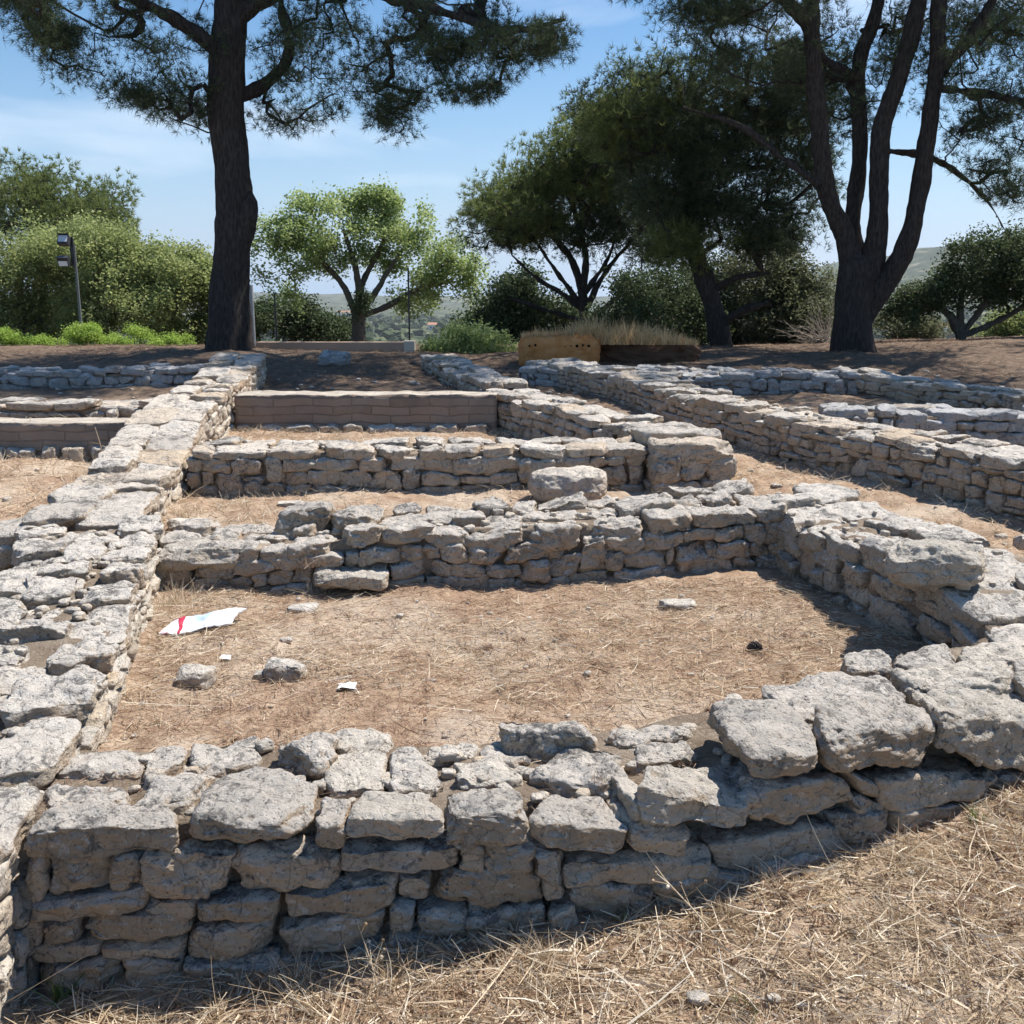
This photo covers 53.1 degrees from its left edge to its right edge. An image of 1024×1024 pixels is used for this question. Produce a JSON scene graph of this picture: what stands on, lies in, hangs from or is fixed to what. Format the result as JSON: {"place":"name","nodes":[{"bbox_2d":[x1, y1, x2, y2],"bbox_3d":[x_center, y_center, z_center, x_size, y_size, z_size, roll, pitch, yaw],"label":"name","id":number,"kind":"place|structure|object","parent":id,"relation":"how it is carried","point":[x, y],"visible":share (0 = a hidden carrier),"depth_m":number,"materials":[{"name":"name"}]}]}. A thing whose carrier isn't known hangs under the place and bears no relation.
{"place":"outdoors","nodes":[
{"label":"outdoors","id":0,"kind":"place"},
{"bbox_2d":[0,242,1023,1023],"bbox_3d":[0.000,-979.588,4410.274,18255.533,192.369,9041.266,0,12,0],"label":"ground","id":1,"kind":"structure","parent":0,"point":[282,374],"depth_m":3.83,"materials":[{"name":"brown soil"}]},
{"bbox_2d":[0,324,28,345],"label":"bright shrub","id":2,"kind":"object","parent":1,"relation":"on","point":[7,337],"visible":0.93,"depth_m":18.37,"materials":[{"name":"green plant"}]},
{"bbox_2d":[0,518,60,570],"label":"stone wall","id":3,"kind":"structure","parent":1,"relation":"on","point":[7,535],"depth_m":4.79,"materials":[{"name":"stone"}]},
{"bbox_2d":[13,332,71,345],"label":"bright shrub","id":4,"kind":"object","parent":1,"relation":"on","point":[34,340],"visible":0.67,"depth_m":18.31,"materials":[{"name":"green plant"}]},
{"bbox_2d":[18,972,88,1007],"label":"green weed","id":5,"kind":"object","parent":1,"relation":"on","point":[56,999],"visible":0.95,"depth_m":2.40,"materials":[{"name":"green plant"}]},
{"bbox_2d":[0,200,107,344],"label":"broadleaf tree","id":6,"kind":"object","parent":1,"relation":"on","point":[22,315],"visible":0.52,"depth_m":25.95,"materials":[{"name":"green plant"}]},
{"bbox_2d":[0,417,128,461],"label":"mortared wall","id":7,"kind":"structure","parent":1,"relation":"on","point":[69,438],"depth_m":7.17,"materials":[{"name":"stone"}]},
{"bbox_2d":[56,233,81,324],"bbox_3d":[-7.984,-3.937,18.476,0.286,2.111,0.272,0,12,0],"label":"floodlight mast","id":8,"kind":"object","parent":1,"relation":"on","point":[64,239],"visible":0.89,"depth_m":18.35,"materials":[{"name":"metal"}]},
{"bbox_2d":[0,146,146,342],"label":"broadleaf tree","id":9,"kind":"object","parent":1,"relation":"on","point":[31,189],"visible":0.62,"depth_m":35.86,"materials":[{"name":"green plant"}]},
{"bbox_2d":[0,396,152,418],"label":"stone wall","id":10,"kind":"structure","parent":1,"relation":"on","point":[29,407],"depth_m":8.56,"materials":[{"name":"stone"}]},
{"bbox_2d":[0,514,164,1023],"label":"stone wall","id":11,"kind":"structure","parent":1,"relation":"on","point":[76,609],"depth_m":3.25,"materials":[{"name":"stone"}]},
{"bbox_2d":[61,321,109,345],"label":"bright shrub","id":12,"kind":"object","parent":1,"relation":"on","point":[83,333],"visible":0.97,"depth_m":18.14,"materials":[{"name":"green plant"}]},
{"bbox_2d":[16,207,184,344],"bbox_3d":[-9.976,-5.632,25.616,4.360,3.762,3.749,0,12,0],"label":"broadleaf tree","id":13,"kind":"object","parent":1,"relation":"on","point":[96,252],"visible":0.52,"depth_m":24.67,"materials":[{"name":"green plant"}]},
{"bbox_2d":[0,362,205,389],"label":"stone wall","id":14,"kind":"structure","parent":1,"relation":"on","point":[160,375],"depth_m":10.12,"materials":[{"name":"grey stone"}]},
{"bbox_2d":[106,409,120,417],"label":"loose stone","id":15,"kind":"object","parent":1,"relation":"on","point":[112,413],"visible":0.62,"depth_m":8.46,"materials":[{"name":"stone"}]},
{"bbox_2d":[100,331,138,344],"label":"bright shrub","id":16,"kind":"object","parent":1,"relation":"on","point":[115,339],"visible":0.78,"depth_m":18.31,"materials":[{"name":"green plant"}]},
{"bbox_2d":[0,410,272,526],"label":"dry grass","id":17,"kind":"structure","parent":1,"relation":"on","point":[30,472],"depth_m":6.59,"materials":[{"name":"plant"}]},
{"bbox_2d":[122,322,157,344],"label":"bright shrub","id":18,"kind":"object","parent":1,"relation":"on","point":[135,330],"visible":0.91,"depth_m":18.28,"materials":[{"name":"green plant"}]},
{"bbox_2d":[73,229,212,344],"bbox_3d":[-8.168,-5.182,24.348,3.875,3.107,3.504,0,12,0],"label":"broadleaf tree","id":19,"kind":"object","parent":1,"relation":"on","point":[184,281],"visible":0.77,"depth_m":23.68,"materials":[{"name":"green plant"}]},
{"bbox_2d":[22,352,266,531],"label":"stone wall","id":20,"kind":"structure","parent":1,"relation":"on","point":[138,465],"depth_m":6.38,"materials":[{"name":"stone"}]},
{"bbox_2d":[144,327,198,345],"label":"bright shrub","id":21,"kind":"object","parent":1,"relation":"on","point":[173,339],"visible":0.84,"depth_m":18.24,"materials":[{"name":"green plant"}]},
{"bbox_2d":[167,518,201,531],"bbox_3d":[-1.749,0.075,5.513,0.217,0.086,0.136,0,12,0],"label":"loose stone","id":22,"kind":"object","parent":1,"relation":"on","point":[172,523],"visible":0.33,"depth_m":5.47,"materials":[{"name":"stone"}]},
{"bbox_2d":[152,574,227,612],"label":"grass tuft","id":23,"kind":"object","parent":1,"relation":"on","point":[176,595],"visible":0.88,"depth_m":4.34,"materials":[{"name":"plant"}]},
{"bbox_2d":[163,498,217,519],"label":"grass tuft","id":24,"kind":"object","parent":1,"relation":"on","point":[189,512],"visible":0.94,"depth_m":5.75,"materials":[{"name":"plant"}]},
{"bbox_2d":[173,663,216,689],"bbox_3d":[-1.074,0.563,3.475,0.137,0.077,0.119,0,12,0],"label":"loose stone","id":25,"kind":"object","parent":1,"relation":"on","point":[199,676],"visible":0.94,"depth_m":3.44,"materials":[{"name":"stone"}]},
{"bbox_2d":[160,608,245,634],"bbox_3d":[-1.213,0.431,4.039,0.358,0.046,0.138,-7,14,-31],"label":"litter bag","id":26,"kind":"object","parent":1,"relation":"on","point":[189,624],"visible":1,"depth_m":4.02,"materials":[{"name":"plastic"}]},
{"bbox_2d":[249,285,255,346],"bbox_3d":[-3.542,-2.607,13.964,0.065,0.959,0.065,5,13,22],"label":"metal post","id":27,"kind":"object","parent":1,"relation":"on","point":[251,297],"visible":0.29,"depth_m":13.91,"materials":[{"name":"grey metal"}]},
{"bbox_2d":[264,657,307,683],"bbox_3d":[-0.782,0.550,3.538,0.145,0.086,0.119,0,12,0],"label":"loose stone","id":28,"kind":"object","parent":1,"relation":"on","point":[278,669],"visible":0.83,"depth_m":3.49,"materials":[{"name":"stone"}]},
{"bbox_2d":[246,933,336,1023],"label":"grass tuft","id":29,"kind":"object","parent":1,"relation":"on","point":[295,972],"visible":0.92,"depth_m":2.36,"materials":[{"name":"plant"}]},
{"bbox_2d":[0,0,587,351],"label":"pine tree","id":30,"kind":"object","parent":1,"relation":"on","point":[227,89],"visible":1,"depth_m":11.73,"materials":[{"name":"green plant"}]},
{"bbox_2d":[277,500,314,506],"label":"loose stone","id":31,"kind":"object","parent":1,"relation":"on","point":[287,503],"visible":0.58,"depth_m":5.90,"materials":[{"name":"stone"}]},
{"bbox_2d":[287,602,320,613],"bbox_3d":[-0.869,0.407,4.290,0.138,0.044,0.103,0,12,0],"label":"loose stone","id":32,"kind":"object","parent":1,"relation":"on","point":[296,608],"visible":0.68,"depth_m":4.25,"materials":[{"name":"stone"}]},
{"bbox_2d":[254,289,373,341],"bbox_3d":[-6.190,-5.230,29.630,4.437,2.389,2.920,0,12,0],"label":"bush","id":33,"kind":"object","parent":1,"relation":"on","point":[314,325],"visible":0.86,"depth_m":29.11,"materials":[{"name":"green plant"}]},
{"bbox_2d":[318,350,350,365],"bbox_3d":[-2.031,-1.758,11.726,0.372,0.194,0.226,0,12,0],"label":"loose stone","id":34,"kind":"object","parent":1,"relation":"on","point":[331,358],"visible":0.98,"depth_m":11.65,"materials":[{"name":"grey stone"}]},
{"bbox_2d":[255,340,415,351],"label":"retaining wall","id":35,"kind":"structure","parent":1,"relation":"on","point":[408,345],"depth_m":13.44,"materials":[{"name":"grey concrete"}]},
{"bbox_2d":[337,682,356,688],"bbox_3d":[-0.553,0.580,3.420,0.066,0.011,0.055,0,12,0],"label":"plastic scrap","id":36,"kind":"object","parent":1,"relation":"on","point":[352,685],"visible":1,"depth_m":3.42,"materials":[{"name":"white plastic"}]},
{"bbox_2d":[313,564,388,590],"bbox_3d":[-0.717,0.291,4.561,0.344,0.088,0.226,0,12,0],"label":"tumbled block","id":37,"kind":"object","parent":1,"relation":"on","point":[351,579],"depth_m":4.48,"materials":[{"name":"stone"}]},
{"bbox_2d":[347,284,377,341],"bbox_3d":[-3.726,-4.699,25.548,0.861,1.938,0.929,0,12,0],"label":"ivy clad trunk","id":38,"kind":"object","parent":1,"relation":"on","point":[361,303],"visible":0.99,"depth_m":25.38,"materials":[{"name":"green plant"}]},
{"bbox_2d":[234,390,496,433],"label":"mortared wall","id":39,"kind":"structure","parent":1,"relation":"on","point":[429,411],"depth_m":8.13,"materials":[{"name":"stone"}]},
{"bbox_2d":[357,922,385,994],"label":"dry stalk","id":40,"kind":"object","parent":1,"relation":"on","point":[369,941],"visible":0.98,"depth_m":2.33,"materials":[{"name":"plant"}]},
{"bbox_2d":[250,171,495,341],"bbox_3d":[-3.698,-6.179,26.254,6.599,4.838,3.689,0,12,0],"label":"broadleaf tree","id":41,"kind":"object","parent":1,"relation":"on","point":[387,202],"visible":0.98,"depth_m":25.92,"materials":[{"name":"green plant"}]},
{"bbox_2d":[344,921,458,1004],"bbox_3d":[-0.257,1.010,2.325,0.252,0.114,0.267,-11,16,-41],"label":"grass tuft","id":42,"kind":"object","parent":1,"relation":"on","point":[387,972],"visible":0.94,"depth_m":2.32,"materials":[{"name":"plant"}]},
{"bbox_2d":[407,268,409,339],"bbox_3d":[-1.422,-2.736,14.141,0.022,1.228,0.022,-5,13,-22],"label":"metal post","id":43,"kind":"object","parent":1,"relation":"on","point":[408,303],"visible":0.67,"depth_m":14.11,"materials":[{"name":"grey metal"}]},
{"bbox_2d":[186,435,647,496],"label":"stone wall","id":44,"kind":"structure","parent":1,"relation":"on","point":[235,464],"depth_m":6.24,"materials":[{"name":"stone"}]},
{"bbox_2d":[417,314,519,353],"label":"bush","id":45,"kind":"object","parent":1,"relation":"on","point":[469,339],"visible":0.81,"depth_m":13.58,"materials":[{"name":"green plant"}]},
{"bbox_2d":[155,479,786,593],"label":"stone wall","id":46,"kind":"structure","parent":1,"relation":"on","point":[492,541],"depth_m":4.70,"materials":[{"name":"stone"}]},
{"bbox_2d":[158,538,245,570],"bbox_3d":[-1.355,0.193,4.640,0.467,0.121,0.249,0,12,0],"label":"tumbled block","id":47,"kind":"object","parent":46,"relation":"on","point":[177,558],"depth_m":4.55,"materials":[{"name":"stone"}]},
{"bbox_2d":[273,501,336,536],"bbox_3d":[-0.973,0.039,4.856,0.285,0.185,0.246,0,12,0],"label":"tumbled block","id":48,"kind":"object","parent":46,"relation":"on","point":[319,513],"depth_m":4.77,"materials":[{"name":"stone"}]},
{"bbox_2d":[331,504,385,538],"bbox_3d":[-0.727,0.055,4.805,0.255,0.160,0.241,0,12,0],"label":"tumbled block","id":49,"kind":"object","parent":46,"relation":"on","point":[341,520],"depth_m":4.73,"materials":[{"name":"stone"}]},
{"bbox_2d":[420,353,527,391],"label":"stone wall","id":50,"kind":"structure","parent":1,"relation":"on","point":[460,373],"depth_m":10.26,"materials":[{"name":"stone"}]},
{"bbox_2d":[111,582,876,748],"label":"grass clumps","id":51,"kind":"object","parent":1,"relation":"on","point":[566,661],"visible":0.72,"depth_m":3.70,"materials":[{"name":"brown plant"}]},
{"bbox_2d":[1,369,1007,544],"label":"stone chips","id":52,"kind":"object","parent":1,"relation":"on","point":[774,485],"visible":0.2,"depth_m":6.90,"materials":[{"name":"stone"}]},
{"bbox_2d":[122,578,895,740],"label":"stone chips","id":53,"kind":"object","parent":1,"relation":"on","point":[587,672],"visible":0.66,"depth_m":3.83,"materials":[{"name":"stone"}]},
{"bbox_2d":[1,299,1019,344],"bbox_3d":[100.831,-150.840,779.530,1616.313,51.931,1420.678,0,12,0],"label":"distant wood","id":54,"kind":"object","parent":1,"relation":"on","point":[387,329],"visible":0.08,"depth_m":826.02,"materials":[{"name":"green plant"}]},
{"bbox_2d":[98,573,924,751],"bbox_3d":[0.085,0.518,3.749,3.374,0.086,2.101,0,12,0],"label":"dry straw","id":55,"kind":"object","parent":1,"relation":"on","point":[669,653],"visible":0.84,"depth_m":3.82,"materials":[{"name":"beige plant"}]},
{"bbox_2d":[0,637,1023,994],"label":"stone wall","id":56,"kind":"structure","parent":1,"relation":"on","point":[210,859],"depth_m":2.46,"materials":[{"name":"stone"}]},
{"bbox_2d":[17,716,762,825],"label":"dead grass litter","id":57,"kind":"object","parent":56,"relation":"on","point":[135,776],"visible":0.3,"depth_m":2.61,"materials":[{"name":"brown plant"}]},
{"bbox_2d":[0,769,1023,1023],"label":"dry grass","id":58,"kind":"structure","parent":1,"relation":"on","point":[714,921],"depth_m":2.30,"materials":[{"name":"plant"}]},
{"bbox_2d":[0,335,1023,414],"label":"dead pine straw","id":59,"kind":"object","parent":1,"relation":"on","point":[782,350],"visible":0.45,"depth_m":12.73,"materials":[{"name":"brown plant"}]},
{"bbox_2d":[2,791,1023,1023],"bbox_3d":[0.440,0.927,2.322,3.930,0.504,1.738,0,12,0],"label":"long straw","id":60,"kind":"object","parent":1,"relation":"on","point":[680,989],"visible":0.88,"depth_m":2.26,"materials":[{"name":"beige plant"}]},
{"bbox_2d":[435,253,594,343],"bbox_3d":[0.140,-4.503,22.666,3.763,2.735,2.747,0,12,0],"label":"bush","id":61,"kind":"object","parent":1,"relation":"on","point":[517,319],"visible":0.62,"depth_m":22.11,"materials":[{"name":"green plant"}]},
{"bbox_2d":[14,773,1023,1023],"bbox_3d":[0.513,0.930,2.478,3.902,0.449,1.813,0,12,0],"label":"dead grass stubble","id":62,"kind":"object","parent":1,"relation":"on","point":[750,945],"visible":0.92,"depth_m":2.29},
{"bbox_2d":[38,806,1022,1023],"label":"stone chips","id":63,"kind":"object","parent":1,"relation":"on","point":[846,991],"visible":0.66,"depth_m":2.25,"materials":[{"name":"stone"}]},
{"bbox_2d":[501,917,585,981],"bbox_3d":[0.061,0.976,2.333,0.214,0.082,0.194,10,16,40],"label":"grass tuft","id":64,"kind":"object","parent":1,"relation":"on","point":[547,949],"visible":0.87,"depth_m":2.31,"materials":[{"name":"plant"}]},
{"bbox_2d":[528,465,606,502],"bbox_3d":[0.327,-0.152,6.019,0.473,0.246,0.354,0,12,0],"label":"boulder","id":65,"kind":"object","parent":1,"relation":"on","point":[551,483],"visible":0.8,"depth_m":5.88,"materials":[{"name":"stone"}]},
{"bbox_2d":[486,388,663,439],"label":"stone wall","id":66,"kind":"structure","parent":1,"relation":"on","point":[529,414],"depth_m":7.53,"materials":[{"name":"stone"}]},
{"bbox_2d":[444,86,714,322],"bbox_3d":[1.423,-5.906,20.743,5.671,5.333,3.832,0,12,0],"label":"pine tree","id":67,"kind":"object","parent":1,"relation":"on","point":[522,210],"visible":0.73,"depth_m":20.26,"materials":[{"name":"green plant"}]},
{"bbox_2d":[518,332,701,365],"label":"clay wall","id":68,"kind":"structure","parent":1,"relation":"on","point":[582,347],"depth_m":11.82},
{"bbox_2d":[520,312,699,344],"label":"dry grass","id":69,"kind":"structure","parent":68,"relation":"on","point":[624,337],"depth_m":11.84,"materials":[{"name":"beige plant"}]},
{"bbox_2d":[576,257,735,344],"bbox_3d":[2.350,-3.584,17.984,2.831,1.790,2.336,-4,13,-20],"label":"bush","id":70,"kind":"object","parent":1,"relation":"on","point":[632,299],"visible":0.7,"depth_m":17.60,"materials":[{"name":"green plant"}]},
{"bbox_2d":[659,598,696,609],"bbox_3d":[0.706,0.393,4.349,0.158,0.041,0.093,0,12,0],"label":"loose stone","id":71,"kind":"object","parent":1,"relation":"on","point":[680,604],"visible":0.94,"depth_m":4.32,"materials":[{"name":"stone"}]},
{"bbox_2d":[619,421,737,492],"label":"stone pier","id":72,"kind":"structure","parent":1,"relation":"on","point":[682,454],"depth_m":6.25,"materials":[{"name":"stone"}]},
{"bbox_2d":[646,852,723,946],"bbox_3d":[0.398,0.895,2.353,0.206,0.173,0.078,4,13,19],"label":"dry stalk","id":73,"kind":"object","parent":1,"relation":"on","point":[687,903],"visible":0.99,"depth_m":2.35,"materials":[{"name":"plant"}]},
{"bbox_2d":[519,361,860,394],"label":"stone wall","id":74,"kind":"structure","parent":1,"relation":"on","point":[771,380],"depth_m":9.85,"materials":[{"name":"grey stone"}]},
{"bbox_2d":[629,247,752,344],"bbox_3d":[3.507,-3.970,19.632,2.412,2.339,2.448,6,13,24],"label":"bush","id":75,"kind":"object","parent":1,"relation":"on","point":[727,306],"visible":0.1,"depth_m":19.02,"materials":[{"name":"green plant"}]},
{"bbox_2d":[686,990,709,1006],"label":"pebble","id":76,"kind":"object","parent":1,"relation":"on","point":[698,995],"visible":0.94,"depth_m":2.14,"materials":[{"name":"stone"}]},
{"bbox_2d":[554,18,869,345],"bbox_3d":[3.144,-4.955,16.252,5.036,5.222,3.773,0,12,0],"label":"pine tree","id":77,"kind":"object","parent":1,"relation":"on","point":[691,158],"visible":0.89,"depth_m":15.40,"materials":[{"name":"green plant"}]},
{"bbox_2d":[726,982,776,1023],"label":"green weed","id":78,"kind":"object","parent":1,"relation":"on","point":[746,1003],"visible":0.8,"depth_m":2.12,"materials":[{"name":"green plant"}]},
{"bbox_2d":[747,641,762,652],"bbox_3d":[0.914,0.511,3.860,0.060,0.050,0.050,0,12,0],"label":"pine cone","id":79,"kind":"object","parent":1,"relation":"on","point":[753,646],"visible":0.96,"depth_m":3.85,"materials":[{"name":"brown wood"}]},
{"bbox_2d":[731,855,790,907],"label":"grass tuft","id":80,"kind":"object","parent":1,"relation":"on","point":[767,885],"visible":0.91,"depth_m":2.46,"materials":[{"name":"beige plant"}]},
{"bbox_2d":[702,241,837,344],"bbox_3d":[4.845,-3.975,19.174,2.852,2.564,2.458,0,12,0],"label":"bush","id":81,"kind":"object","parent":1,"relation":"on","point":[763,324],"visible":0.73,"depth_m":18.56,"materials":[{"name":"green plant"}]},
{"bbox_2d":[524,357,1023,521],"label":"stone wall","id":82,"kind":"structure","parent":1,"relation":"on","point":[969,469],"depth_m":6.82,"materials":[{"name":"stone"}]},
{"bbox_2d":[767,993,780,1003],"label":"pebble","id":83,"kind":"object","parent":1,"relation":"on","point":[770,998],"visible":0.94,"depth_m":2.12,"materials":[{"name":"stone"}]},
{"bbox_2d":[769,278,834,343],"bbox_3d":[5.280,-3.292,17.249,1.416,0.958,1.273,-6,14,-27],"label":"dead bush","id":84,"kind":"object","parent":1,"relation":"on","point":[823,337],"visible":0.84,"depth_m":17.38,"materials":[{"name":"brown plant"}]},
{"bbox_2d":[605,0,1023,352],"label":"pine tree","id":85,"kind":"object","parent":1,"relation":"on","point":[869,278],"visible":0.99,"depth_m":12.79,"materials":[{"name":"green plant"}]},
{"bbox_2d":[759,482,1023,650],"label":"stone wall","id":86,"kind":"structure","parent":1,"relation":"on","point":[840,542],"depth_m":4.17,"materials":[{"name":"stone"}]},
{"bbox_2d":[882,538,986,591],"bbox_3d":[1.566,0.197,3.803,0.353,0.195,0.295,3,13,16],"label":"loose stone","id":87,"kind":"object","parent":86,"relation":"on","point":[932,565],"visible":1,"depth_m":3.70,"materials":[{"name":"stone"}]},
{"bbox_2d":[870,874,935,939],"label":"grass tuft","id":88,"kind":"object","parent":1,"relation":"on","point":[899,914],"visible":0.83,"depth_m":2.34,"materials":[{"name":"plant"}]},
{"bbox_2d":[872,309,952,339],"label":"bush","id":89,"kind":"object","parent":1,"relation":"on","point":[930,329],"visible":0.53,"depth_m":19.55,"materials":[{"name":"green plant"}]},
{"bbox_2d":[818,402,1023,446],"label":"stone wall","id":90,"kind":"structure","parent":1,"relation":"on","point":[1003,424],"depth_m":7.39,"materials":[{"name":"grey stone"}]},
{"bbox_2d":[879,820,969,863],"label":"grass tuft","id":91,"kind":"object","parent":1,"relation":"on","point":[907,848],"visible":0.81,"depth_m":2.58,"materials":[{"name":"plant"}]},
{"bbox_2d":[832,366,1023,410],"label":"stone wall","id":92,"kind":"structure","parent":1,"relation":"on","point":[874,382],"depth_m":9.18,"materials":[{"name":"stone"}]},
{"bbox_2d":[876,216,1023,339],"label":"broadleaf tree","id":93,"kind":"object","parent":1,"relation":"on","point":[992,279],"visible":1,"depth_m":16.92,"materials":[{"name":"green plant"}]},
{"bbox_2d":[962,799,989,822],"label":"green weed","id":94,"kind":"object","parent":1,"relation":"on","point":[973,814],"visible":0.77,"depth_m":2.71,"materials":[{"name":"green plant"}]},
{"bbox_2d":[935,934,1023,1004],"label":"grass tuft","id":95,"kind":"object","parent":1,"relation":"on","point":[977,960],"visible":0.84,"depth_m":2.18,"materials":[{"name":"plant"}]},
{"bbox_2d":[967,303,1023,337],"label":"bush","id":96,"kind":"object","parent":1,"relation":"on","point":[1009,327],"visible":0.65,"depth_m":18.77,"materials":[{"name":"green plant"}]},
{"bbox_2d":[1012,534,1023,549],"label":"loose stone","id":97,"kind":"object","parent":1,"relation":"on","point":[1018,542],"visible":1,"depth_m":4.66,"materials":[{"name":"stone"}]},
{"bbox_2d":[0,0,1023,296],"label":"sky","id":98,"kind":"structure","parent":0,"point":[176,177],"materials":[{"name":"blue"}]},
{"bbox_2d":[162,425,1023,550],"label":"dry grass","id":99,"kind":"structure","parent":0,"point":[740,473],"depth_m":6.23,"materials":[{"name":"plant"}]},
{"bbox_2d":[977,529,1023,556],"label":"dry grass","id":100,"kind":"structure","parent":0,"point":[996,538],"depth_m":5.20,"materials":[{"name":"plant"}]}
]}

